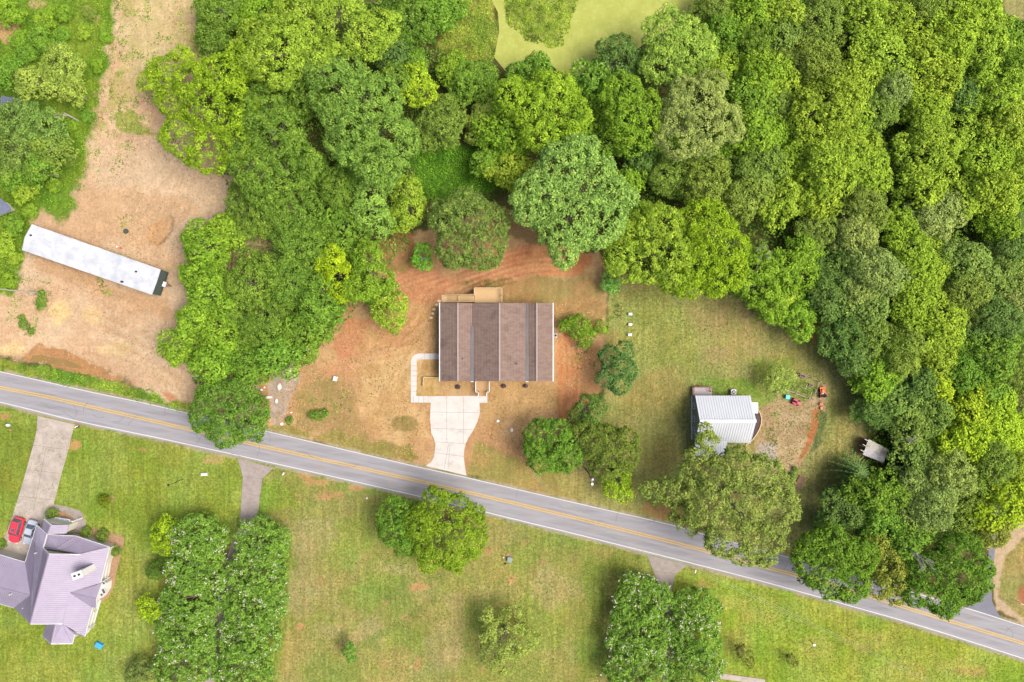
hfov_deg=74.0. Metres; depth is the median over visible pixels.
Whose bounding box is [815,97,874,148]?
tree
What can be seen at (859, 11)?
tree
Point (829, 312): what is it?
tree
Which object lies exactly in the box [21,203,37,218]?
bush
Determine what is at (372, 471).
road
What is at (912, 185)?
tree
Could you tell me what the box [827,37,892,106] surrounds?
tree
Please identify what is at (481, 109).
tree
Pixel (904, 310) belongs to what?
tree
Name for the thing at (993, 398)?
tree
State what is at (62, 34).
bush
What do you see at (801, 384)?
garden plants
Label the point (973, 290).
tree
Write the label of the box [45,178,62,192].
bush
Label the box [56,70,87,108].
tree
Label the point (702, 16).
tree
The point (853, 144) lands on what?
tree
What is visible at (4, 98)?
outbuilding
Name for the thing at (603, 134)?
tree
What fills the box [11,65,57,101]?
tree
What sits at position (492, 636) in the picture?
tree
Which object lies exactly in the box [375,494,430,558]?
tree
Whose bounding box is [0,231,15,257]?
bush
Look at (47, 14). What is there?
bush
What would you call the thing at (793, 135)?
tree
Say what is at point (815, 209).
tree
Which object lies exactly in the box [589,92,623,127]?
tree
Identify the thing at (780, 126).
tree
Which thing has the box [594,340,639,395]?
tree
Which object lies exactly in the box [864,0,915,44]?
tree
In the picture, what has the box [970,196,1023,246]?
tree
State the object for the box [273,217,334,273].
tree
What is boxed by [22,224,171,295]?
mobile home
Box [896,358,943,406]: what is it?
tree
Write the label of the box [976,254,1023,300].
tree
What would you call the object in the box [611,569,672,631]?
flowering tree
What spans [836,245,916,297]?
tree
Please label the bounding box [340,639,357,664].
sapling
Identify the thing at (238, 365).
tree
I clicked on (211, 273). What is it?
tree
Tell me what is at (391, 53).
tree
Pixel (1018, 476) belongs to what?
tree
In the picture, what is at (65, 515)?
planting bed
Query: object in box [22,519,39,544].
car
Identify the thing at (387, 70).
tree
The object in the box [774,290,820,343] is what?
tree
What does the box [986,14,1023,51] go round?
tree
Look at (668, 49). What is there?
tree
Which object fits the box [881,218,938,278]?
tree
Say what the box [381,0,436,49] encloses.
tree
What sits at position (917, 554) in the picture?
dead tree
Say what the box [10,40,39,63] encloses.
bush
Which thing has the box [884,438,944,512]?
tree
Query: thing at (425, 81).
tree
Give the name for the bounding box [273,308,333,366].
tree
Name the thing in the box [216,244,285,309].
tree
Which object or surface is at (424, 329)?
straw litter
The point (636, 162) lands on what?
tree
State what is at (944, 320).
tree
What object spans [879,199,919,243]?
tree
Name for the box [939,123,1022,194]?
tree
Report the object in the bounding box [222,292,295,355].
tree
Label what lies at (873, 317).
tree
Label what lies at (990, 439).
tree
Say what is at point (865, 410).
tree
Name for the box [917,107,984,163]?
tree
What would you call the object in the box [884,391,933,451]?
tree
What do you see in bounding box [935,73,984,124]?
tree
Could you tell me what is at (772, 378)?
tree
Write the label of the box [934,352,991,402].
tree
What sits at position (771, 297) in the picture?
tree
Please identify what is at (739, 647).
sapling
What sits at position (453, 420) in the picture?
driveway
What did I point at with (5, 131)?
tree
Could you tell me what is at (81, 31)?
bush
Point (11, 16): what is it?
bush
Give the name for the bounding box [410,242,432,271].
shrub
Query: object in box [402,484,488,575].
tree
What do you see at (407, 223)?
tree
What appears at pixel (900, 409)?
tree
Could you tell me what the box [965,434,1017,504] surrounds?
tree
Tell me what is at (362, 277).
tree
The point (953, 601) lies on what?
tree
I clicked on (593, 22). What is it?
pond water
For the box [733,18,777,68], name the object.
tree
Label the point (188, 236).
tree
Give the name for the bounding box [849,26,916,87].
tree
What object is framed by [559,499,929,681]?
power line
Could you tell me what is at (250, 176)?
tree
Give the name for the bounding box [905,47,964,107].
tree
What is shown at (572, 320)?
shrub
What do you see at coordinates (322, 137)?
undergrowth
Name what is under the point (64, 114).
dead tree
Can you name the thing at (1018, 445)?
tree
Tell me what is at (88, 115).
bush
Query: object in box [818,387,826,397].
tractor
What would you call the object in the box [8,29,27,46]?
bush
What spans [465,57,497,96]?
tree
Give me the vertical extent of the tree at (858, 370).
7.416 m
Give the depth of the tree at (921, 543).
114.67 m
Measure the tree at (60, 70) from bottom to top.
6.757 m
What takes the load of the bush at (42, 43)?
on the ground at (524, 272)
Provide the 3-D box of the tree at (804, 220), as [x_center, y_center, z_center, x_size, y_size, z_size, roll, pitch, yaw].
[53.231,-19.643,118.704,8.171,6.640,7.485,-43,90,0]
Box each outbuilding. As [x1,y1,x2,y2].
[0,96,22,108]
[0,198,14,215]
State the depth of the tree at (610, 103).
112.02 m
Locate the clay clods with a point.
(115, 227)
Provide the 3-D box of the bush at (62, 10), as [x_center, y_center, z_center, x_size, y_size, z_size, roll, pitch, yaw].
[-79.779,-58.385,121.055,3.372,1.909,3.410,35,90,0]
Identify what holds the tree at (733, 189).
on the ground at (524, 272)
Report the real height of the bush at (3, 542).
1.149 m
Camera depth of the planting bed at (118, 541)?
121.94 m
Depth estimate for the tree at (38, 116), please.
116.10 m
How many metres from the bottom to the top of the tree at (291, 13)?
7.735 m
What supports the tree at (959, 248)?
on the ground at (524, 272)
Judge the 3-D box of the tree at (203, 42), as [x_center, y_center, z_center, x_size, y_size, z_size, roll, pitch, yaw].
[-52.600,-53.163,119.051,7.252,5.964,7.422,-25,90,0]
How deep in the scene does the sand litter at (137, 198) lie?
121.97 m
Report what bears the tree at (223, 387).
on the ground at (524, 272)
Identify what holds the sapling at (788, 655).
on the ground at (524, 272)
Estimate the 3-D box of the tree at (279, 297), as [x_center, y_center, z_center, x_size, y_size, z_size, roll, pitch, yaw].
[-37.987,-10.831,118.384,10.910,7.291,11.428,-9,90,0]
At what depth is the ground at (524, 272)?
122.00 m
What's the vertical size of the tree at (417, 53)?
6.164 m
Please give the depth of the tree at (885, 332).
114.86 m
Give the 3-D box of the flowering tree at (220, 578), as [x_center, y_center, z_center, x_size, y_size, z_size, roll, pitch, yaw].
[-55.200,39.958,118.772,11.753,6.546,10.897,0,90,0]
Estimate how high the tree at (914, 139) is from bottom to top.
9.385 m
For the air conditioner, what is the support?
on the ground at (524, 272)
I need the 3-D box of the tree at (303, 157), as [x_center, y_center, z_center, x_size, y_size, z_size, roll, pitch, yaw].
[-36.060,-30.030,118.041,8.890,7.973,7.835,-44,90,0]
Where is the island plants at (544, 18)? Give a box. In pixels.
[504,0,578,48]
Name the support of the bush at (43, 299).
on the ground at (524, 272)
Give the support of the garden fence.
on the ground at (524, 272)
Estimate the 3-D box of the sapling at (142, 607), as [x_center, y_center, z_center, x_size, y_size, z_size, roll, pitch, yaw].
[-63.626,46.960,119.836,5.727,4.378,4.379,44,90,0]
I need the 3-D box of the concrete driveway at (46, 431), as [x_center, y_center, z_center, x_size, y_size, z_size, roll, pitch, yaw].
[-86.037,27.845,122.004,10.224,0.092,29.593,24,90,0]
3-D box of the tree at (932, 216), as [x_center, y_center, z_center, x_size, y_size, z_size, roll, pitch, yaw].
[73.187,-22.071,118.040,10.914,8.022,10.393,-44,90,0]
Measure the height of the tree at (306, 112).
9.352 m
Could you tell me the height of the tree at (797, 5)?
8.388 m
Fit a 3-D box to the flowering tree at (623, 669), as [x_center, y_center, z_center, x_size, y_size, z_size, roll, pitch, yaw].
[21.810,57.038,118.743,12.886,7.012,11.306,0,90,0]
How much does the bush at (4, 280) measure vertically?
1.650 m
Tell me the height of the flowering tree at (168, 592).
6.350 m
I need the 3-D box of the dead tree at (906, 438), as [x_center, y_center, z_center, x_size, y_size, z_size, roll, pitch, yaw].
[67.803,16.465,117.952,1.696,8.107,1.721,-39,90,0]
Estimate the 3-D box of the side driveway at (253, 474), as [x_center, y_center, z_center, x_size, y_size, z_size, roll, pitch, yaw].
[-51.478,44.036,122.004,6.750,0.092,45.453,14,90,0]
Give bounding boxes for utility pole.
[0,289,37,293]
[585,468,593,485]
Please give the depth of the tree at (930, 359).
115.18 m
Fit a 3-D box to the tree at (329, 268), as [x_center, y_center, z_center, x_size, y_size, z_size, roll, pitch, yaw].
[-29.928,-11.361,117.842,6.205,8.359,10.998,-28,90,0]
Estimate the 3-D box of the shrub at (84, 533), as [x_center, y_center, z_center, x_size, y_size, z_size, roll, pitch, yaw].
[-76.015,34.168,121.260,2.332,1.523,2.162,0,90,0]
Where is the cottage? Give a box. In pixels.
[691,386,757,455]
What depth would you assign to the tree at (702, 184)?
114.13 m
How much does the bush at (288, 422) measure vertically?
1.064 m
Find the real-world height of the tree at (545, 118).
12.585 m
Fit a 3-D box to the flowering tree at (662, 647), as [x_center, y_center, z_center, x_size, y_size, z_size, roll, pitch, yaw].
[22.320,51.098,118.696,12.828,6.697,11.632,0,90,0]
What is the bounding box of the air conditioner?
[729,389,735,394]
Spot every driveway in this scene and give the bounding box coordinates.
[3,416,74,555]
[205,459,272,681]
[426,396,479,475]
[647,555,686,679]
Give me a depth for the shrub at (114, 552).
120.96 m
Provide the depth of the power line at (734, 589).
114.49 m
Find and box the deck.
[442,287,501,302]
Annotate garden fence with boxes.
[775,373,821,399]
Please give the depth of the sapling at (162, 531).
118.41 m
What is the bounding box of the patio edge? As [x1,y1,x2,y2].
[720,674,764,681]
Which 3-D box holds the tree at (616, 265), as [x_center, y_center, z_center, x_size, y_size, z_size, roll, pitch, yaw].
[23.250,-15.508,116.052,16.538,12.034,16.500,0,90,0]
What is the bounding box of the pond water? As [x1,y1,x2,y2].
[492,0,705,80]
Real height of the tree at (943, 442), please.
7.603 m
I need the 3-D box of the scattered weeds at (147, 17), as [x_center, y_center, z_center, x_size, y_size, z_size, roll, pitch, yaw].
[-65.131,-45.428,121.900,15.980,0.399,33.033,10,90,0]
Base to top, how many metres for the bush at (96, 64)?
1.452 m
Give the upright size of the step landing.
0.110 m
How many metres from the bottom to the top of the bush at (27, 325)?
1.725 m
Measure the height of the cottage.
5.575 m
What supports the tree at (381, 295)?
on the ground at (524, 272)
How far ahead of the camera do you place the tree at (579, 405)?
116.24 m
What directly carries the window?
in the house at (56, 580)
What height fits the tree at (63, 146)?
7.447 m
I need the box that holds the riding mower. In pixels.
[791,398,800,405]
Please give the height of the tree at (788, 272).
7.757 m
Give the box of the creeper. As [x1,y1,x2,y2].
[407,142,496,210]
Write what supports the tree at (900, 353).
on the ground at (524, 272)
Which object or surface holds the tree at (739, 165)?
on the ground at (524, 272)
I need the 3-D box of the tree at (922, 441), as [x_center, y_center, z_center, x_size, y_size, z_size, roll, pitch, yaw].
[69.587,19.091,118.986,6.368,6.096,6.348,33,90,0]
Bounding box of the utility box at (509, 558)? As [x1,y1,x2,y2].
[506,553,511,562]
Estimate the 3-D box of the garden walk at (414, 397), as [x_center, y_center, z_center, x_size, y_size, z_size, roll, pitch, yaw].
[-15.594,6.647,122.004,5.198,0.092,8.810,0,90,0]
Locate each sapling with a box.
[133,591,163,625]
[149,513,178,556]
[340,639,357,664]
[734,643,754,668]
[786,652,798,666]
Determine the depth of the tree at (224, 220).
116.09 m
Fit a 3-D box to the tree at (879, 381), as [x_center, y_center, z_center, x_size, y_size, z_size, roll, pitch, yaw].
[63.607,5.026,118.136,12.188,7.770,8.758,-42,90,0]
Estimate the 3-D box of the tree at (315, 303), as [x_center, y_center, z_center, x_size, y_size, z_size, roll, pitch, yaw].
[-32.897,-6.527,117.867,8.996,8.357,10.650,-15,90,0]
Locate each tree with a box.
[0,54,24,90]
[0,95,42,148]
[0,127,50,178]
[0,157,26,192]
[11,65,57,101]
[13,99,69,157]
[20,149,61,188]
[27,131,79,170]
[37,42,86,91]
[54,113,78,120]
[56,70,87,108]
[135,43,260,175]
[150,633,219,681]
[152,598,218,660]
[155,327,201,367]
[157,567,230,631]
[162,538,228,599]
[166,510,232,564]
[174,302,212,340]
[177,259,200,291]
[179,217,237,267]
[180,260,239,325]
[186,339,232,387]
[187,376,270,449]
[190,0,258,38]
[193,15,231,58]
[196,295,257,362]
[202,210,245,252]
[209,641,274,681]
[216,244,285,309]
[216,608,283,669]
[219,575,291,641]
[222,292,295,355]
[223,15,279,81]
[223,170,294,243]
[225,336,271,386]
[225,541,289,602]
[226,83,324,210]
[228,79,276,138]
[229,0,289,35]
[232,514,292,568]
[238,0,401,91]
[249,335,303,382]
[251,172,333,255]
[262,246,325,309]
[272,0,314,33]
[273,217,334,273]
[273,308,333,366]
[274,70,330,125]
[278,143,328,189]
[296,271,347,336]
[300,47,420,189]
[311,206,372,259]
[313,165,353,219]
[313,242,356,304]
[334,128,385,194]
[341,237,395,305]
[346,251,372,281]
[349,173,396,241]
[362,277,400,313]
[368,283,409,336]
[371,29,414,72]
[375,55,417,100]
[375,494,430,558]
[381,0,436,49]
[384,174,426,233]
[400,60,439,109]
[402,44,429,79]
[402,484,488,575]
[413,93,467,152]
[420,0,468,32]
[426,185,511,271]
[435,48,465,86]
[443,57,500,105]
[462,97,506,146]
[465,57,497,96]
[469,147,503,177]
[470,98,537,163]
[476,602,542,677]
[477,142,535,192]
[491,68,594,154]
[504,50,556,106]
[507,132,639,271]
[521,417,584,476]
[555,105,598,155]
[566,393,608,432]
[568,57,619,108]
[570,417,642,481]
[584,111,641,164]
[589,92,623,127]
[590,32,655,95]
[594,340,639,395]
[595,68,667,159]
[600,634,672,681]
[601,464,635,504]
[602,201,699,297]
[603,601,675,668]
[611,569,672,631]
[612,164,649,204]
[621,143,658,177]
[624,199,656,240]
[636,420,802,568]
[637,1,719,89]
[640,147,708,200]
[646,127,690,164]
[652,67,746,161]
[664,639,726,681]
[665,610,723,666]
[669,586,724,634]
[672,196,751,299]
[680,154,731,212]
[685,0,736,35]
[697,127,734,165]
[698,11,761,65]
[700,40,744,92]
[712,99,778,169]
[712,163,776,225]
[718,0,785,43]
[720,138,788,198]
[721,75,780,135]
[728,244,789,323]
[731,39,793,108]
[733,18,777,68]
[741,0,810,40]
[751,87,794,122]
[752,53,803,109]
[753,266,801,325]
[755,113,793,149]
[755,172,807,232]
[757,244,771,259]
[758,247,822,297]
[762,363,797,393]
[763,9,808,62]
[766,136,818,184]
[773,35,845,86]
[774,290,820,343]
[785,227,826,269]
[787,0,849,52]
[788,74,864,138]
[788,126,813,151]
[788,522,880,605]
[790,128,858,215]
[794,210,839,250]
[795,115,883,190]
[800,179,843,220]
[804,282,848,324]
[806,256,853,309]
[811,507,846,543]
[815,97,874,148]
[816,307,870,367]
[818,476,870,536]
[820,232,867,296]
[823,210,879,274]
[826,448,869,485]
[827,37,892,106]
[833,0,891,43]
[833,337,879,386]
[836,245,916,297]
[837,466,914,519]
[838,180,891,236]
[839,291,890,331]
[842,267,883,321]
[845,136,894,196]
[845,314,893,364]
[847,339,908,402]
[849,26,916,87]
[849,388,900,431]
[851,490,904,546]
[854,88,899,137]
[863,469,889,500]
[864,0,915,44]
[865,533,912,607]
[870,379,923,420]
[871,322,927,383]
[872,66,913,111]
[878,250,946,302]
[878,505,937,564]
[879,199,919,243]
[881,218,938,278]
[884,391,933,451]
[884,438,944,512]
[887,18,957,82]
[887,274,936,336]
[888,435,915,442]
[889,112,963,186]
[890,167,950,211]
[894,467,959,539]
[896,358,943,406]
[896,435,930,465]
[898,81,956,130]
[898,543,935,570]
[899,0,958,31]
[899,310,960,365]
[900,187,970,243]
[901,531,997,621]
[904,390,955,440]
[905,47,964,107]
[909,444,980,501]
[910,234,958,291]
[911,0,995,65]
[913,285,968,349]
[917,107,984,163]
[918,329,962,384]
[921,367,956,403]
[925,425,977,465]
[934,267,993,332]
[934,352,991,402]
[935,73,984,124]
[936,488,995,535]
[937,237,1001,298]
[937,411,997,467]
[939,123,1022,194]
[942,376,998,436]
[944,0,1005,41]
[944,14,1022,88]
[944,176,986,220]
[945,321,982,373]
[957,59,1023,123]
[958,168,1023,224]
[959,327,1023,383]
[959,382,1023,445]
[961,292,1023,352]
[963,472,1023,531]
[964,377,1011,413]
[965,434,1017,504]
[967,424,1009,458]
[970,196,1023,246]
[973,97,1023,161]
[974,512,1013,549]
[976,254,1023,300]
[984,211,1023,268]
[985,278,1023,319]
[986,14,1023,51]
[986,36,1023,91]
[987,143,1023,201]
[991,354,1023,399]
[992,451,1023,491]
[995,190,1023,215]
[1000,411,1023,453]
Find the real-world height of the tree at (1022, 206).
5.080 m
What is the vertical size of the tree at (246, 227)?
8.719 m
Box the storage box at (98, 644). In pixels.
[95,641,103,648]
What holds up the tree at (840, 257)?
on the ground at (524, 272)
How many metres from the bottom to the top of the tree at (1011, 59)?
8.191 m
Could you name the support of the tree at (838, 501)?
on the ground at (524, 272)
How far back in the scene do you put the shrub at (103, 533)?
120.84 m
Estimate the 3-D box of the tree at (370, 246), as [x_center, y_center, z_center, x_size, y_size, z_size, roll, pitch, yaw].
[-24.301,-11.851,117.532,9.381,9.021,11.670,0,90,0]
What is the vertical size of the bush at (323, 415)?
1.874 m
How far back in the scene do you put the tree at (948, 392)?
115.39 m
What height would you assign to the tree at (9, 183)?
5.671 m
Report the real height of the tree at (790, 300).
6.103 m
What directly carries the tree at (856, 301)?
on the ground at (524, 272)
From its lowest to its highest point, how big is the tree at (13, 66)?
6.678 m
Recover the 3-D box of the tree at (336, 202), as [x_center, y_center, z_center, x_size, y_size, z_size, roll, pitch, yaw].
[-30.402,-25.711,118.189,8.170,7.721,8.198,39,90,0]
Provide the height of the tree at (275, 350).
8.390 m
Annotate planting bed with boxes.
[58,511,73,518]
[81,528,123,601]
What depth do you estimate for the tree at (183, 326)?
116.27 m
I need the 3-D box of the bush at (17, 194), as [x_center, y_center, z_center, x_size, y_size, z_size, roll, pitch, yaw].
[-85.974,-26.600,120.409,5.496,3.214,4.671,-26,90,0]
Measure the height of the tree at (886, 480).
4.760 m
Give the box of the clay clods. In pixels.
[7,0,226,405]
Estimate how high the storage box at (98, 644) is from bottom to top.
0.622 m
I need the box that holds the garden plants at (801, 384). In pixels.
[771,369,816,399]
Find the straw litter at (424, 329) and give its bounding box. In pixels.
[277,278,600,473]
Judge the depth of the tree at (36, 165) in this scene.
116.41 m
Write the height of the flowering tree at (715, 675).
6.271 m
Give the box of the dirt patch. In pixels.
[29,355,82,368]
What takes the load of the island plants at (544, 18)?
in the pond water
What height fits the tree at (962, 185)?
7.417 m
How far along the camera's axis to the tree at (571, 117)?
116.44 m
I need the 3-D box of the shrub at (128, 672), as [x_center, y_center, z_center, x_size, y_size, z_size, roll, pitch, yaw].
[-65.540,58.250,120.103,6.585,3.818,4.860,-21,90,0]
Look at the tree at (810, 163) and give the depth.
113.66 m
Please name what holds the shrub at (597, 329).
on the ground at (524, 272)
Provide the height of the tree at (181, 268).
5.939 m
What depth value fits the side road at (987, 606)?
121.98 m
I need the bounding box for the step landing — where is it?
[479,396,486,402]
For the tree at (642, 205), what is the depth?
117.08 m
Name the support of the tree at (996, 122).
on the ground at (524, 272)
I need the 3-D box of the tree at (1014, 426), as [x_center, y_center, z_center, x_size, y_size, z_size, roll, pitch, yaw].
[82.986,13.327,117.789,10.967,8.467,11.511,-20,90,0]
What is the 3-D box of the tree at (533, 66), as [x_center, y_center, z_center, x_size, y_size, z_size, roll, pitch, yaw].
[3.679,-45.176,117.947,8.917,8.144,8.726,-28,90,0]
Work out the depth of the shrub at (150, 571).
119.77 m
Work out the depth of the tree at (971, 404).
115.02 m
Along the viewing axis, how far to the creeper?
121.63 m
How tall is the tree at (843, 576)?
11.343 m
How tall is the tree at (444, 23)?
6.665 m
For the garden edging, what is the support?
on the ground at (524, 272)
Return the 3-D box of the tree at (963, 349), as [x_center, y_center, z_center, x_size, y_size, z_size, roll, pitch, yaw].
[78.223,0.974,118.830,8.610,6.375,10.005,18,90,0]
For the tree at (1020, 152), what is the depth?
114.96 m
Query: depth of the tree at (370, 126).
110.34 m
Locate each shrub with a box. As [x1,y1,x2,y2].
[44,507,58,518]
[79,526,92,537]
[95,528,109,542]
[97,494,110,507]
[111,544,121,557]
[123,656,158,681]
[144,557,169,580]
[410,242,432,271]
[557,312,592,348]
[590,318,609,337]
[599,268,621,294]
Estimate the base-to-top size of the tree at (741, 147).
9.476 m
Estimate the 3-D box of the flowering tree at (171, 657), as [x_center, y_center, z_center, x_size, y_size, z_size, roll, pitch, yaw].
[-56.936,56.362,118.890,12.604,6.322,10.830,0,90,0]
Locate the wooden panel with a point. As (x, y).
(800, 481)
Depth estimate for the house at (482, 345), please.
118.25 m
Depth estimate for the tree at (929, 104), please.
115.93 m
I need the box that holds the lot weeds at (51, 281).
[6,214,172,336]
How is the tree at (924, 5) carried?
on the ground at (524, 272)
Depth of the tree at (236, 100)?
116.87 m
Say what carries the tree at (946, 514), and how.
on the ground at (524, 272)
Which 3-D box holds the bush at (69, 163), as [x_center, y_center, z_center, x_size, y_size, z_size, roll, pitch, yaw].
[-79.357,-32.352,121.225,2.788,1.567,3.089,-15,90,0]
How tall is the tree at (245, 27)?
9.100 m
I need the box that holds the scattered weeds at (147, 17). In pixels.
[91,0,195,172]
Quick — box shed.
[857,437,887,462]
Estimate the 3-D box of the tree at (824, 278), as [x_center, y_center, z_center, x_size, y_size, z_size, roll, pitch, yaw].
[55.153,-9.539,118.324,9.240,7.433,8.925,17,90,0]
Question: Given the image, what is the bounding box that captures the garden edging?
[745,410,761,444]
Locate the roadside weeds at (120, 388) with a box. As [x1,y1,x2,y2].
[15,365,186,411]
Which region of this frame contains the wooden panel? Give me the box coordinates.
[794,475,805,488]
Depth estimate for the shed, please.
119.53 m
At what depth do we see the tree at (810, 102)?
113.55 m
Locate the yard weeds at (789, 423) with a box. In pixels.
[765,409,824,457]
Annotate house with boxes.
[0,516,114,643]
[439,303,553,395]
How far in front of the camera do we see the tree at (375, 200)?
115.04 m
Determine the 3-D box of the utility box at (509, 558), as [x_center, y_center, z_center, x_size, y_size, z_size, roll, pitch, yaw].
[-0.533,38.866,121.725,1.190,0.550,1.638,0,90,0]
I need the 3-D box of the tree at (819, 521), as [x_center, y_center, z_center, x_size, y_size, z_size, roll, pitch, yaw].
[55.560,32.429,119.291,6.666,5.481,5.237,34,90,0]
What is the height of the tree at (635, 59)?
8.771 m
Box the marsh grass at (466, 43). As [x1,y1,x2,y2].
[439,0,497,62]
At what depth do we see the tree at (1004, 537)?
115.65 m
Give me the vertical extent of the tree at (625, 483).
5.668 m
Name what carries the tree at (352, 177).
on the ground at (524, 272)
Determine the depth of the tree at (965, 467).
114.06 m
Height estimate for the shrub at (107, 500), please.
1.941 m
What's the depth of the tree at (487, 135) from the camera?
115.65 m
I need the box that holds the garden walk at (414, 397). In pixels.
[411,353,438,402]
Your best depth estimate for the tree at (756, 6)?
114.96 m
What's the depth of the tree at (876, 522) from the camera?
114.65 m
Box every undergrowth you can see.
[191,0,441,383]
[595,0,1023,588]
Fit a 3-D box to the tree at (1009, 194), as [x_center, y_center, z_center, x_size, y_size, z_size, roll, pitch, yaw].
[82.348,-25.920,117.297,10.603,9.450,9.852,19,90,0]
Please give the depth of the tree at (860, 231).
115.08 m
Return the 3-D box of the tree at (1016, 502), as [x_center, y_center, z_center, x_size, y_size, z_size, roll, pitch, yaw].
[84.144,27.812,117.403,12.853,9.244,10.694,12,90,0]
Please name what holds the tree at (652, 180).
on the ground at (524, 272)
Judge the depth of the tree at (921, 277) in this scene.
114.87 m
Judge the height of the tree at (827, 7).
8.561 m
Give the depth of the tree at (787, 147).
115.69 m
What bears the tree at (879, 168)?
on the ground at (524, 272)
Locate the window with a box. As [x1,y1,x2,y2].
[55,517,69,521]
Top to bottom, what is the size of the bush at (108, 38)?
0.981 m
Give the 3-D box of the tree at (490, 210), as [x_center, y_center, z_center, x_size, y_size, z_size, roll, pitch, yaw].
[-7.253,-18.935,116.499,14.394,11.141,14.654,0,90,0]
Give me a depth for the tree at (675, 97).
110.77 m
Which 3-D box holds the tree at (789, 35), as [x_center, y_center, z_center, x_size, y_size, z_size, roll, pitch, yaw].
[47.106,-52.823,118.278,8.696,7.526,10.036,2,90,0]
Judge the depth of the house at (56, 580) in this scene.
117.72 m
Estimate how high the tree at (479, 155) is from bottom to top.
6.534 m
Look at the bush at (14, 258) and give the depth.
121.03 m
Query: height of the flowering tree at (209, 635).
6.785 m
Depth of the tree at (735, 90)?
114.44 m
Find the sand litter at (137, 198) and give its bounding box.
[17,0,228,393]
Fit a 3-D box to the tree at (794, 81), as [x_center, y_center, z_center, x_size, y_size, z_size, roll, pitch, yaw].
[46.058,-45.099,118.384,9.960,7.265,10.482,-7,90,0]
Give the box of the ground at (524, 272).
[0,0,1023,681]
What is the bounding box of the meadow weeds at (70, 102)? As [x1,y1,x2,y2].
[0,0,126,293]
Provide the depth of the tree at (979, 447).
114.33 m
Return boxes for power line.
[532,475,921,679]
[535,473,929,679]
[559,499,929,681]
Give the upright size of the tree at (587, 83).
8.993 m
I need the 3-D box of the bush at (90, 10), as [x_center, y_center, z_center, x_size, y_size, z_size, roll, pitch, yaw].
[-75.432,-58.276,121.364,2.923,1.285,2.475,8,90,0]
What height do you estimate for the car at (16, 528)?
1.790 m
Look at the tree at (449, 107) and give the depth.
115.31 m
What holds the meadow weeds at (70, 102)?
on the ground at (524, 272)
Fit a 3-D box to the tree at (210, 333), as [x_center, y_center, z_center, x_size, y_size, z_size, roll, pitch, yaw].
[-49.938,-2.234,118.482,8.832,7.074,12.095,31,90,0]
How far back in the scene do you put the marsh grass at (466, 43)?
121.71 m
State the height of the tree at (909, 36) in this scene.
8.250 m
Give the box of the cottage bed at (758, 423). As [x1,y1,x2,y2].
[752,411,760,438]
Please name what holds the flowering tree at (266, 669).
on the ground at (524, 272)
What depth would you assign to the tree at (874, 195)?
115.11 m
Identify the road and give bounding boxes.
[0,371,1023,660]
[968,493,1000,617]
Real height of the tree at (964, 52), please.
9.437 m
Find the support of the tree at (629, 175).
on the ground at (524, 272)
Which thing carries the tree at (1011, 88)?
on the ground at (524, 272)
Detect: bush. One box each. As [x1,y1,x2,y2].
[0,0,27,27]
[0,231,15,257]
[0,272,18,289]
[0,539,6,547]
[3,212,23,236]
[6,252,24,264]
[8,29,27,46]
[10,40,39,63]
[11,180,39,206]
[16,314,35,334]
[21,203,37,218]
[26,24,54,53]
[32,5,56,28]
[35,290,47,310]
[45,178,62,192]
[49,26,70,42]
[54,3,72,21]
[60,152,74,167]
[61,116,79,132]
[75,24,90,40]
[78,107,96,122]
[82,8,96,21]
[90,56,102,73]
[99,31,114,43]
[285,416,294,424]
[307,409,329,420]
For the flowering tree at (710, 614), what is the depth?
117.53 m
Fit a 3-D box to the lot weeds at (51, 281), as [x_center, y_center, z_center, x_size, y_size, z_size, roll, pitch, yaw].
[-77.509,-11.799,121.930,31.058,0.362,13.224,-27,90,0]
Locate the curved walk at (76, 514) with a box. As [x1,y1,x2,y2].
[52,504,85,533]
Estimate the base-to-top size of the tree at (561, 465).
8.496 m
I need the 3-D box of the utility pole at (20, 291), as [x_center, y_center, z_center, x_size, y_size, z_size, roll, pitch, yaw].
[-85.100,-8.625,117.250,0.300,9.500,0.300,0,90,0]
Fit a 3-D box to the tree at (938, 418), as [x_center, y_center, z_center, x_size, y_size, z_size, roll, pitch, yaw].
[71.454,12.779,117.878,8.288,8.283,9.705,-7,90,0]
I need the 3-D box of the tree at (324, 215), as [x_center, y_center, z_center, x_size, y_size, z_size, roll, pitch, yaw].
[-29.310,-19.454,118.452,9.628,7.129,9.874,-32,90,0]
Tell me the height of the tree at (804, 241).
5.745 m
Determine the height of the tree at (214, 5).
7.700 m
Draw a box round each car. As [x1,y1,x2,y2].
[8,516,25,543]
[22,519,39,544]
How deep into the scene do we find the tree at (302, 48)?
109.87 m
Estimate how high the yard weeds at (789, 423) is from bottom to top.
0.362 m
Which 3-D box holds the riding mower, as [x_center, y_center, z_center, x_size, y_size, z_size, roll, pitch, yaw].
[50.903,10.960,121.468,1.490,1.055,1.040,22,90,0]
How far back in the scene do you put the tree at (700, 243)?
111.91 m
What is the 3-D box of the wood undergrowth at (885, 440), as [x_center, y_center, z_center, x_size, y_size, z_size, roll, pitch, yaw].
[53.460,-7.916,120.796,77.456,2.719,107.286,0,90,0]
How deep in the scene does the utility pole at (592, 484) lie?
115.05 m

